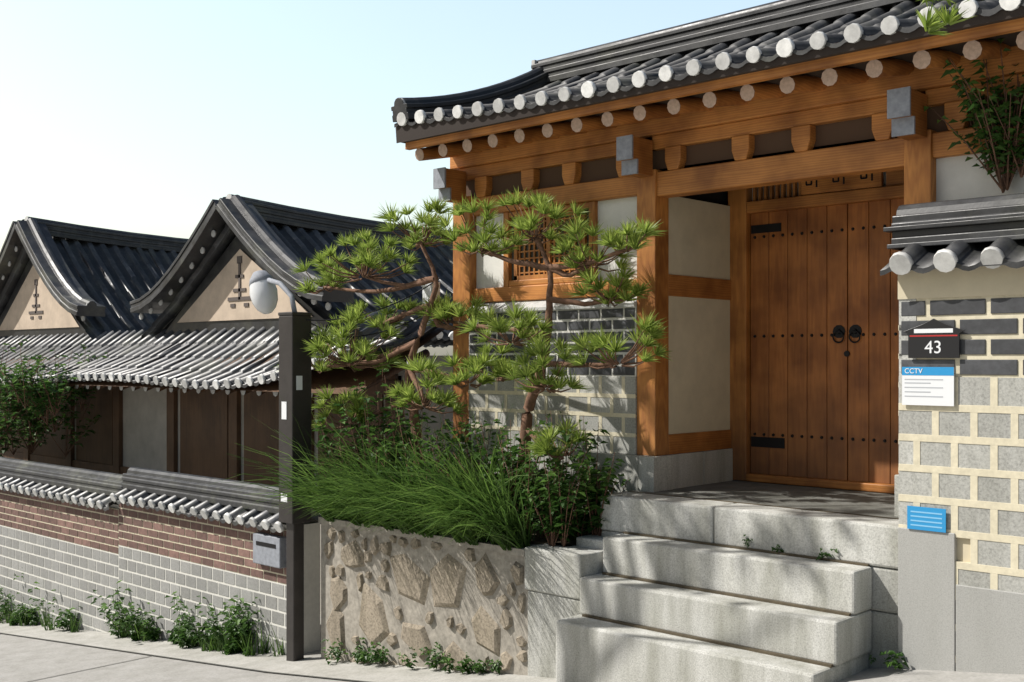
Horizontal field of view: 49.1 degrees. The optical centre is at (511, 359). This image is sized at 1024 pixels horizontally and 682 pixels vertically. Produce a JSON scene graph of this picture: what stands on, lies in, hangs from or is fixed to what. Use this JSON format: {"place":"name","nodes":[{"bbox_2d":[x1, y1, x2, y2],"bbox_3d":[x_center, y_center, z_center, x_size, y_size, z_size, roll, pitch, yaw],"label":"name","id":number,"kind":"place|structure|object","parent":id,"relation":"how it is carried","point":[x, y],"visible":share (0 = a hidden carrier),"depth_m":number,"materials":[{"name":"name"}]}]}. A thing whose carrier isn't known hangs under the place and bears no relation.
{"place":"outdoors","nodes":[
{"label":"outdoors","id":0,"kind":"place"},
{"bbox_2d":[0,259,87,337],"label":"trim","id":1,"kind":"structure","parent":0,"point":[80,330],"depth_m":18.18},
{"bbox_2d":[0,266,78,329],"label":"wing gable","id":2,"kind":"structure","parent":1,"relation":"attached to","point":[54,314],"depth_m":17.97,"materials":[{"name":"paint"}]},
{"bbox_2d":[29,279,42,318],"bbox_3d":[-7.613,-0.970,17.924,0.520,0.630,0.012,0,0,44],"label":"gable ornament","id":3,"kind":"object","parent":2,"relation":"attached to","point":[35,295],"visible":1,"depth_m":17.91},
{"bbox_2d":[7,328,444,393],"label":"house soffit","id":4,"kind":"structure","parent":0,"point":[338,380],"depth_m":11.30,"materials":[{"name":"wood"}]},
{"bbox_2d":[165,236,331,332],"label":"wing gable","id":5,"kind":"structure","parent":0,"point":[232,250],"depth_m":14.12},
{"bbox_2d":[177,249,312,322],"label":"wing gable","id":6,"kind":"structure","parent":5,"relation":"attached to","point":[212,303],"depth_m":14.03,"materials":[{"name":"paint"}]},
{"bbox_2d":[228,256,250,306],"bbox_3d":[-3.377,-0.970,13.890,0.520,0.630,0.012,0,0,44],"label":"gable ornament","id":7,"kind":"object","parent":6,"relation":"attached to","point":[239,276],"visible":0.96,"depth_m":13.88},
{"bbox_2d":[0,0,777,355],"label":"sky","id":8,"kind":"structure","parent":0,"point":[134,116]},
{"bbox_2d":[0,615,1023,681],"bbox_3d":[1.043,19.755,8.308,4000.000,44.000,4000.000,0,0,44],"label":"ground","id":9,"kind":"structure","parent":0,"point":[24,659],"depth_m":9.71,"materials":[{"name":"grey concrete"}]},
{"bbox_2d":[0,490,118,632],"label":"wall mortar","id":10,"kind":"object","parent":9,"relation":"on","point":[67,574],"depth_m":12.87,"materials":[{"name":"concrete"}]},
{"bbox_2d":[0,526,117,632],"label":"wall blocks","id":11,"kind":"structure","parent":10,"relation":"attached to","point":[50,575],"depth_m":12.97,"materials":[{"name":"grey brick"}]},
{"bbox_2d":[0,489,118,553],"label":"wall","id":12,"kind":"structure","parent":10,"relation":"on","point":[110,526],"depth_m":12.86,"materials":[{"name":"brown brick"}]},
{"bbox_2d":[28,656,149,681],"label":"street joints","id":13,"kind":"object","parent":9,"relation":"on","point":[86,669],"visible":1,"depth_m":9.92,"materials":[{"name":"grey"}]},
{"bbox_2d":[2,633,368,681],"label":"kerb joint","id":14,"kind":"object","parent":9,"relation":"on","point":[192,660],"visible":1,"depth_m":9.85,"materials":[{"name":"grey"}]},
{"bbox_2d":[119,507,285,654],"bbox_3d":[-3.029,2.360,10.905,3.120,1.730,0.096,0,0,44],"label":"wall mortar","id":15,"kind":"object","parent":9,"relation":"on","point":[219,595],"depth_m":10.87,"materials":[{"name":"grey concrete"}]},
{"bbox_2d":[119,546,285,654],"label":"wall blocks","id":16,"kind":"structure","parent":15,"relation":"attached to","point":[233,579],"depth_m":10.90,"materials":[{"name":"grey brick"}]},
{"bbox_2d":[119,503,319,652],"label":"wall","id":17,"kind":"structure","parent":15,"relation":"on","point":[207,545],"depth_m":10.53,"materials":[{"name":"brick"}]},
{"bbox_2d":[253,532,285,568],"bbox_3d":[-2.152,1.690,9.956,0.420,0.270,0.080,0,0,44],"label":"mailbox","id":18,"kind":"object","parent":17,"relation":"attached to","point":[270,557],"visible":0.82,"depth_m":9.89,"materials":[{"name":"grey paint"}]},
{"bbox_2d":[256,541,275,548],"bbox_3d":[-2.180,1.637,9.926,0.300,0.035,0.005,0,0,44],"label":"mail slot","id":19,"kind":"object","parent":18,"relation":"attached to","point":[264,544],"visible":1,"depth_m":9.92,"materials":[{"name":"black metal"}]},
{"bbox_2d":[311,515,320,523],"bbox_3d":[-2.869,1.403,11.067,3.111,0.222,0.280,0,0,44],"label":"wall coping","id":20,"kind":"object","parent":17,"relation":"on","point":[314,518],"visible":0.02,"depth_m":10.07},
{"bbox_2d":[109,488,282,532],"bbox_3d":[-3.041,1.403,10.899,3.111,0.222,0.280,0,0,44],"label":"wall coping","id":21,"kind":"object","parent":20,"relation":"attached to","point":[245,514],"visible":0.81,"depth_m":10.73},
{"bbox_2d":[110,493,283,532],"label":"coping end tiles","id":22,"kind":"object","parent":21,"relation":"attached to","point":[265,523],"visible":1,"depth_m":10.56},
{"bbox_2d":[122,467,318,514],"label":"wall coping ridge","id":23,"kind":"structure","parent":20,"relation":"on","point":[189,486],"depth_m":10.90,"materials":[{"name":"grey tile"}]},
{"bbox_2d":[32,355,452,614],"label":"house wall","id":24,"kind":"structure","parent":9,"relation":"on","point":[144,429],"depth_m":14.71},
{"bbox_2d":[29,217,187,252],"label":"roof ridge","id":25,"kind":"structure","parent":24,"relation":"on","point":[70,231],"depth_m":18.74,"materials":[{"name":"tile"}]},
{"bbox_2d":[0,237,69,316],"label":"bargeboard","id":26,"kind":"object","parent":25,"relation":"attached to","point":[23,258],"depth_m":18.39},
{"bbox_2d":[0,218,105,316],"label":"wing verge","id":27,"kind":"structure","parent":25,"relation":"attached to","point":[69,294],"depth_m":17.24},
{"bbox_2d":[1,246,84,320],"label":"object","id":28,"kind":"object","parent":27,"relation":"attached to","point":[9,265],"visible":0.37,"depth_m":17.95,"materials":[{"name":"ceramic"}]},
{"bbox_2d":[53,238,444,347],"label":"tiled roof","id":29,"kind":"structure","parent":25,"relation":"attached to","point":[115,280],"depth_m":18.05,"materials":[{"name":"black tile"}]},
{"bbox_2d":[0,385,383,487],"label":"wall panels","id":30,"kind":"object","parent":24,"relation":"attached to","point":[204,432],"depth_m":13.78,"materials":[{"name":"brown wood"}]},
{"bbox_2d":[0,375,403,495],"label":"frame","id":31,"kind":"object","parent":24,"relation":"attached to","point":[116,467],"visible":0.11,"depth_m":14.35,"materials":[{"name":"brown wood"}]},
{"bbox_2d":[0,320,437,389],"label":"house roof","id":32,"kind":"structure","parent":24,"relation":"on","point":[187,354],"depth_m":14.00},
{"bbox_2d":[1,348,340,388],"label":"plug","id":33,"kind":"object","parent":32,"relation":"attached to","point":[227,382],"visible":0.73,"depth_m":12.70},
{"bbox_2d":[343,298,414,343],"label":"roof tiles","id":34,"kind":"object","parent":32,"relation":"on","point":[364,329],"visible":0.27,"depth_m":10.68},
{"bbox_2d":[306,278,439,339],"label":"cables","id":35,"kind":"object","parent":34,"relation":"on","point":[371,312],"visible":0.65,"depth_m":9.54,"materials":[{"name":"black metal"}]},
{"bbox_2d":[407,282,439,381],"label":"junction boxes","id":36,"kind":"object","parent":35,"relation":"attached to","point":[427,291],"visible":0.15,"depth_m":9.59,"materials":[{"name":"white"}]},
{"bbox_2d":[58,349,429,396],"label":"house rafters","id":37,"kind":"object","parent":24,"relation":"attached to","point":[396,369],"visible":0.18,"depth_m":11.42,"materials":[{"name":"wood"}]},
{"bbox_2d":[10,384,348,397],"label":"rafter ends","id":38,"kind":"object","parent":37,"relation":"attached to","point":[275,394],"visible":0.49,"depth_m":12.95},
{"bbox_2d":[232,194,452,246],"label":"roof ridge","id":39,"kind":"structure","parent":24,"relation":"on","point":[279,214],"depth_m":14.64,"materials":[{"name":"tile"}]},
{"bbox_2d":[130,195,354,313],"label":"wing verge","id":40,"kind":"structure","parent":39,"relation":"on","point":[273,254],"depth_m":13.53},
{"bbox_2d":[139,230,331,319],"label":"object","id":41,"kind":"object","parent":40,"relation":"attached to","point":[328,306],"visible":0.61,"depth_m":14.25,"materials":[{"name":"ceramic"}]},
{"bbox_2d":[141,223,452,346],"bbox_3d":[-1.858,-1.002,17.116,2.250,1.553,7.004,0,0,44],"label":"bargeboard","id":42,"kind":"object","parent":39,"relation":"attached to","point":[173,309],"depth_m":14.63,"materials":[{"name":"wood"}]},
{"bbox_2d":[267,222,452,340],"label":"tiled roof","id":43,"kind":"structure","parent":39,"relation":"attached to","point":[302,243],"depth_m":14.34,"materials":[{"name":"black tile"}]},
{"bbox_2d":[436,331,452,339],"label":"wing plugs","id":44,"kind":"object","parent":43,"relation":"attached to","point":[440,335],"visible":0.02,"depth_m":13.37,"materials":[{"name":"ceramic"}]},
{"bbox_2d":[0,620,555,681],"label":"sidewalk","id":45,"kind":"structure","parent":9,"relation":"on","point":[339,669],"depth_m":9.46,"materials":[{"name":"grey concrete"}]},
{"bbox_2d":[0,392,583,656],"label":"grass","id":46,"kind":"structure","parent":9,"relation":"on","point":[455,512],"depth_m":8.43,"materials":[{"name":"green plant"}]},
{"bbox_2d":[278,312,311,661],"bbox_3d":[-1.852,1.182,9.574,0.210,3.174,0.210,0,0,44],"label":"lamp post","id":47,"kind":"object","parent":9,"relation":"on","point":[294,331],"visible":0.94,"depth_m":9.52,"materials":[{"name":"black metal"}]},
{"bbox_2d":[249,270,296,311],"bbox_3d":[-2.058,-0.589,9.839,0.705,0.421,0.230,0,0,44],"label":"lamp arm","id":48,"kind":"object","parent":47,"relation":"attached to","point":[258,275],"visible":0.81,"depth_m":9.85},
{"bbox_2d":[250,280,277,313],"bbox_3d":[-2.212,-0.559,9.986,0.265,0.306,0.250,0,0,44],"label":"lamp globe","id":49,"kind":"object","parent":48,"relation":"attached to","point":[264,296],"visible":0.98,"depth_m":9.89,"materials":[{"name":"glass"}]},
{"bbox_2d":[281,376,301,501],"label":"pole labels","id":50,"kind":"object","parent":47,"relation":"attached to","point":[298,387],"visible":0.88,"depth_m":9.49,"materials":[{"name":"white"}]},
{"bbox_2d":[321,523,562,674],"bbox_3d":[-0.303,2.255,8.838,2.880,1.800,0.810,0,0,44],"label":"planter","id":51,"kind":"object","parent":9,"relation":"on","point":[426,558],"visible":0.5,"depth_m":8.62,"materials":[{"name":"grey concrete"}]},
{"bbox_2d":[273,196,504,484],"bbox_3d":[-1.116,0.017,9.487,2.812,2.768,1.204,0,0,44],"label":"pine","id":52,"kind":"object","parent":51,"relation":"on","point":[317,344],"depth_m":9.34,"materials":[{"name":"green plant"}]},
{"bbox_2d":[324,527,527,672],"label":"wall stones","id":53,"kind":"object","parent":51,"relation":"attached to","point":[446,577],"visible":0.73,"depth_m":8.66,"materials":[{"name":"beige stone"}]},
{"bbox_2d":[318,516,535,556],"bbox_3d":[-0.698,1.360,8.793,2.390,0.050,0.240,0,0,44],"label":"planter coping","id":54,"kind":"object","parent":51,"relation":"on","point":[487,546],"visible":0.36,"depth_m":8.52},
{"bbox_2d":[413,185,673,525],"bbox_3d":[0.035,0.018,8.413,2.665,2.762,1.126,0,0,44],"label":"pine","id":55,"kind":"object","parent":51,"relation":"on","point":[615,239],"depth_m":8.10,"materials":[{"name":"green plant"}]},
{"bbox_2d":[531,528,591,546],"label":"planter soil","id":56,"kind":"structure","parent":51,"relation":"in","point":[539,539],"depth_m":8.16,"materials":[{"name":"soil"}]},
{"bbox_2d":[0,38,1023,674],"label":"leaves","id":57,"kind":"object","parent":9,"relation":"on","point":[246,622],"visible":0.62,"depth_m":8.84,"materials":[{"name":"green plant"}]},
{"bbox_2d":[525,533,603,677],"bbox_3d":[0.557,1.805,8.005,0.515,1.100,0.830,0,0,44],"label":"granite planter","id":58,"kind":"object","parent":9,"relation":"on","point":[553,572],"visible":0.46,"depth_m":7.74,"materials":[{"name":"grey stone"}]},
{"bbox_2d":[446,442,898,532],"bbox_3d":[2.782,1.130,7.195,8.246,0.850,1.075,0,0,44],"label":"base course","id":59,"kind":"object","parent":9,"relation":"on","point":[657,473],"visible":0.15,"depth_m":8.40,"materials":[{"name":"stone"}]},
{"bbox_2d":[469,375,636,454],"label":"stone wall blocks","id":60,"kind":"structure","parent":59,"relation":"on","point":[613,385],"depth_m":8.66,"materials":[{"name":"grey stone"}]},
{"bbox_2d":[468,376,636,452],"bbox_3d":[0.278,0.415,8.911,1.770,0.580,0.024,0,0,44],"label":"stone wall mortar","id":61,"kind":"object","parent":60,"relation":"attached to","point":[567,411],"visible":0.71,"depth_m":8.76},
{"bbox_2d":[669,197,729,433],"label":"wall panels","id":62,"kind":"object","parent":59,"relation":"on","point":[699,339],"visible":0.32,"depth_m":8.62,"materials":[{"name":"beige paint"}]},
{"bbox_2d":[476,153,1023,288],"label":"plaster","id":63,"kind":"object","parent":59,"relation":"on","point":[958,177],"visible":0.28,"depth_m":8.41,"materials":[{"name":"white paint"}]},
{"bbox_2d":[658,137,897,205],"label":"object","id":64,"kind":"object","parent":59,"relation":"on","point":[721,198],"visible":0.02,"depth_m":8.69,"materials":[{"name":"black"}]},
{"bbox_2d":[556,491,898,681],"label":"platform steps","id":65,"kind":"structure","parent":9,"relation":"on","point":[596,650],"depth_m":6.84,"materials":[{"name":"stone"}]},
{"bbox_2d":[582,491,898,667],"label":"stair nosings","id":66,"kind":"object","parent":65,"relation":"on","point":[732,595],"depth_m":6.95,"materials":[{"name":"stone"}]},
{"bbox_2d":[915,0,977,36],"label":"pine needles","id":67,"kind":"object","parent":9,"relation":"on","point":[931,23],"visible":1,"depth_m":4.15,"materials":[{"name":"plant"}]},
{"bbox_2d":[898,527,1023,674],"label":"wall slabs","id":68,"kind":"structure","parent":9,"relation":"on","point":[987,636],"depth_m":6.19,"materials":[{"name":"grey stone"}]},
{"bbox_2d":[898,265,1023,561],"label":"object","id":69,"kind":"object","parent":68,"relation":"on","point":[981,326],"depth_m":6.12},
{"bbox_2d":[898,325,901,500],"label":"wall mortar joints","id":70,"kind":"object","parent":69,"relation":"attached to","point":[900,355],"visible":0.13,"depth_m":6.40,"materials":[{"name":"concrete"}]},
{"bbox_2d":[899,299,915,375],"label":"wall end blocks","id":71,"kind":"structure","parent":69,"relation":"attached to","point":[905,337],"depth_m":6.39,"materials":[{"name":"concrete"}]},
{"bbox_2d":[907,506,945,532],"bbox_3d":[2.317,0.890,6.268,0.220,0.130,0.006,0,0,44],"label":"blue sign","id":72,"kind":"object","parent":69,"relation":"attached to","point":[926,509],"visible":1,"depth_m":6.26,"materials":[{"name":"blue"}]},
{"bbox_2d":[911,511,941,528],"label":"sign text lines","id":73,"kind":"object","parent":72,"relation":"attached to","point":[926,517],"visible":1,"depth_m":6.26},
{"bbox_2d":[902,375,953,405],"bbox_3d":[2.323,0.147,6.262,0.295,0.215,0.006,0,0,44],"label":"cctv sign","id":74,"kind":"object","parent":69,"relation":"attached to","point":[946,391],"visible":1,"depth_m":6.25,"materials":[{"name":"white"}]},
{"bbox_2d":[905,379,942,396],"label":"sign text lines","id":75,"kind":"object","parent":74,"relation":"attached to","point":[922,387],"visible":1,"depth_m":6.28,"materials":[{"name":"paint"}]},
{"bbox_2d":[902,367,953,375],"bbox_3d":[2.321,0.064,6.260,0.295,0.047,0.001,0,0,44],"label":"sign header","id":76,"kind":"object","parent":74,"relation":"attached to","point":[943,371],"visible":1,"depth_m":6.25},
{"bbox_2d":[903,319,964,357],"bbox_3d":[2.349,-0.120,6.242,0.348,0.220,0.012,0,0,44],"label":"sign","id":77,"kind":"object","parent":69,"relation":"attached to","point":[949,346],"visible":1,"depth_m":6.23,"materials":[{"name":"black"}]},
{"bbox_2d":[925,341,940,352],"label":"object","id":78,"kind":"object","parent":77,"relation":"attached to","point":[930,348],"visible":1,"depth_m":6.23,"materials":[{"name":"white"}]},
{"bbox_2d":[910,335,956,336],"bbox_3d":[2.344,-0.134,6.237,0.270,0.008,0.001,0,0,44],"label":"sign's red stripe","id":79,"kind":"object","parent":77,"relation":"attached to","point":[929,335],"visible":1,"depth_m":6.26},
{"bbox_2d":[880,235,1023,275],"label":"wall coping","id":80,"kind":"object","parent":69,"relation":"on","point":[968,255],"visible":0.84,"depth_m":6.14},
{"bbox_2d":[889,246,1004,274],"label":"tile end caps","id":81,"kind":"object","parent":80,"relation":"attached to","point":[944,260],"visible":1,"depth_m":6.08,"materials":[{"name":"ceramic"}]},
{"bbox_2d":[883,216,1023,250],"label":"roof tiles","id":82,"kind":"object","parent":80,"relation":"on","point":[954,224],"visible":0.52,"depth_m":6.24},
{"bbox_2d":[891,193,1023,249],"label":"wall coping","id":83,"kind":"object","parent":80,"relation":"on","point":[1000,206],"depth_m":6.26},
{"bbox_2d":[899,376,1023,592],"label":"wall blocks","id":84,"kind":"structure","parent":69,"relation":"attached to","point":[973,390],"depth_m":6.09,"materials":[{"name":"grey stone"}]},
{"bbox_2d":[899,377,1023,662],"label":"wall joints","id":85,"kind":"object","parent":69,"relation":"attached to","point":[974,502],"visible":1,"depth_m":6.10,"materials":[{"name":"beige concrete"}]},
{"bbox_2d":[916,295,1023,377],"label":"mortar joints","id":86,"kind":"object","parent":69,"relation":"attached to","point":[988,355],"visible":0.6,"depth_m":6.07,"materials":[{"name":"concrete"}]},
{"bbox_2d":[469,306,636,376],"bbox_3d":[0.303,-0.135,8.937,1.750,0.500,0.090,0,0,44],"label":"brick mortar","id":87,"kind":"object","parent":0,"point":[606,324],"visible":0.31,"depth_m":8.65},
{"bbox_2d":[473,295,636,312],"bbox_3d":[0.299,-0.445,8.934,1.770,0.100,0.110,0,0,44],"label":"wainscot cap","id":88,"kind":"object","parent":87,"relation":"on","point":[537,304],"visible":0.36,"depth_m":8.94,"materials":[{"name":"paint"}]},
{"bbox_2d":[401,16,1023,146],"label":"soffit","id":89,"kind":"structure","parent":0,"point":[1009,40],"depth_m":6.90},
{"bbox_2d":[531,0,922,83],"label":"gate ridge","id":90,"kind":"structure","parent":0,"point":[759,21],"depth_m":9.18,"materials":[{"name":"grey tile"}]},
{"bbox_2d":[625,480,898,517],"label":"platform floor","id":91,"kind":"structure","parent":0,"point":[844,501],"depth_m":7.86,"materials":[{"name":"grey stone"}]},
{"bbox_2d":[453,129,935,480],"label":"gate pillars","id":92,"kind":"structure","parent":91,"relation":"on","point":[653,376],"depth_m":8.64,"materials":[{"name":"brown wood"}]},
{"bbox_2d":[512,209,588,279],"bbox_3d":[0.301,-0.915,8.993,0.760,0.520,0.032,0,0,44],"label":"lattice window","id":93,"kind":"structure","parent":92,"relation":"attached to","point":[518,252],"depth_m":9.05,"materials":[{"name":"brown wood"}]},
{"bbox_2d":[440,89,926,202],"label":"beam brackets","id":94,"kind":"object","parent":92,"relation":"attached to","point":[642,154],"visible":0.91,"depth_m":8.11,"materials":[{"name":"wood"}]},
{"bbox_2d":[433,86,914,201],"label":"beam end caps","id":95,"kind":"object","parent":94,"relation":"attached to","point":[898,102],"visible":0.98,"depth_m":6.73,"materials":[{"name":"metal"}]},
{"bbox_2d":[668,274,730,454],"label":"wooden rails","id":96,"kind":"object","parent":92,"relation":"attached to","point":[694,287],"visible":0.45,"depth_m":8.60,"materials":[{"name":"wood"}]},
{"bbox_2d":[396,5,1023,149],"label":"eave board","id":97,"kind":"object","parent":92,"relation":"attached to","point":[982,32],"visible":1,"depth_m":7.05,"materials":[{"name":"brown wood"}]},
{"bbox_2d":[420,39,1010,160],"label":"rafters","id":98,"kind":"object","parent":92,"relation":"attached to","point":[892,67],"visible":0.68,"depth_m":7.50,"materials":[{"name":"brown wood"}]},
{"bbox_2d":[415,31,1023,160],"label":"rafter ends","id":99,"kind":"object","parent":98,"relation":"attached to","point":[972,50],"visible":1,"depth_m":7.15,"materials":[{"name":"white wood"}]},
{"bbox_2d":[450,46,1023,493],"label":"wooden beams","id":100,"kind":"structure","parent":92,"relation":"attached to","point":[802,114],"depth_m":7.84,"materials":[{"name":"brown wood"}]},
{"bbox_2d":[394,0,1023,127],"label":"gate roof","id":101,"kind":"structure","parent":100,"relation":"on","point":[904,13],"depth_m":8.07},
{"bbox_2d":[391,66,549,121],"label":"gate verge","id":102,"kind":"structure","parent":101,"relation":"attached to","point":[526,82],"depth_m":9.74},
{"bbox_2d":[397,0,1020,125],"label":"roof tile ends","id":103,"kind":"object","parent":101,"relation":"attached to","point":[853,33],"visible":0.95,"depth_m":7.19,"materials":[{"name":"white ceramic"}]},
{"bbox_2d":[466,94,1023,197],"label":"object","id":104,"kind":"object","parent":92,"relation":"attached to","point":[844,132],"depth_m":7.90,"materials":[{"name":"brown"}]},
{"bbox_2d":[751,198,903,483],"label":"doors","id":105,"kind":"structure","parent":92,"relation":"attached to","point":[816,284],"depth_m":8.42,"materials":[{"name":"brown wood"}]},
{"bbox_2d":[751,223,896,448],"bbox_3d":[2.468,-0.188,8.294,1.613,1.745,0.029,0,0,44],"label":"door hardware","id":106,"kind":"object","parent":105,"relation":"attached to","point":[839,331],"visible":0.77,"depth_m":8.66,"materials":[{"name":"black"}]},
{"bbox_2d":[753,170,903,200],"bbox_3d":[2.484,-1.355,8.269,1.620,0.220,0.070,0,0,44],"label":"transom","id":107,"kind":"object","parent":92,"relation":"attached to","point":[895,177],"visible":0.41,"depth_m":8.33,"materials":[{"name":"brown wood"}]},
{"bbox_2d":[805,173,872,186],"bbox_3d":[2.421,-1.353,8.277,0.561,0.115,0.004,0,0,44],"label":"carving","id":108,"kind":"object","parent":107,"relation":"attached to","point":[833,181],"visible":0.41,"depth_m":8.26,"materials":[{"name":"wood"}]},
{"bbox_2d":[914,328,952,332],"bbox_3d":[2.344,-0.162,6.237,0.220,0.023,0.001,0,0,44],"label":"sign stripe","id":109,"kind":"object","parent":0,"point":[947,330],"visible":1,"depth_m":6.23,"materials":[{"name":"plastic"}]},
{"bbox_3d":[-7.872,1.503,15.832,10.689,0.222,0.280,0,0,44],"label":"wall coping","id":110,"kind":"object","parent":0,"visible":0},
{"bbox_2d":[0,476,116,510],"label":"wall coping","id":111,"kind":"object","parent":110,"relation":"attached to","point":[103,498],"visible":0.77,"depth_m":12.84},
{"bbox_2d":[0,482,103,508],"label":"coping end tiles","id":112,"kind":"object","parent":111,"relation":"attached to","point":[90,501],"visible":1,"depth_m":12.71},
{"bbox_2d":[0,457,122,495],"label":"wall coping ridge","id":113,"kind":"structure","parent":110,"relation":"on","point":[97,482],"depth_m":13.00,"materials":[{"name":"tile"}]}
]}

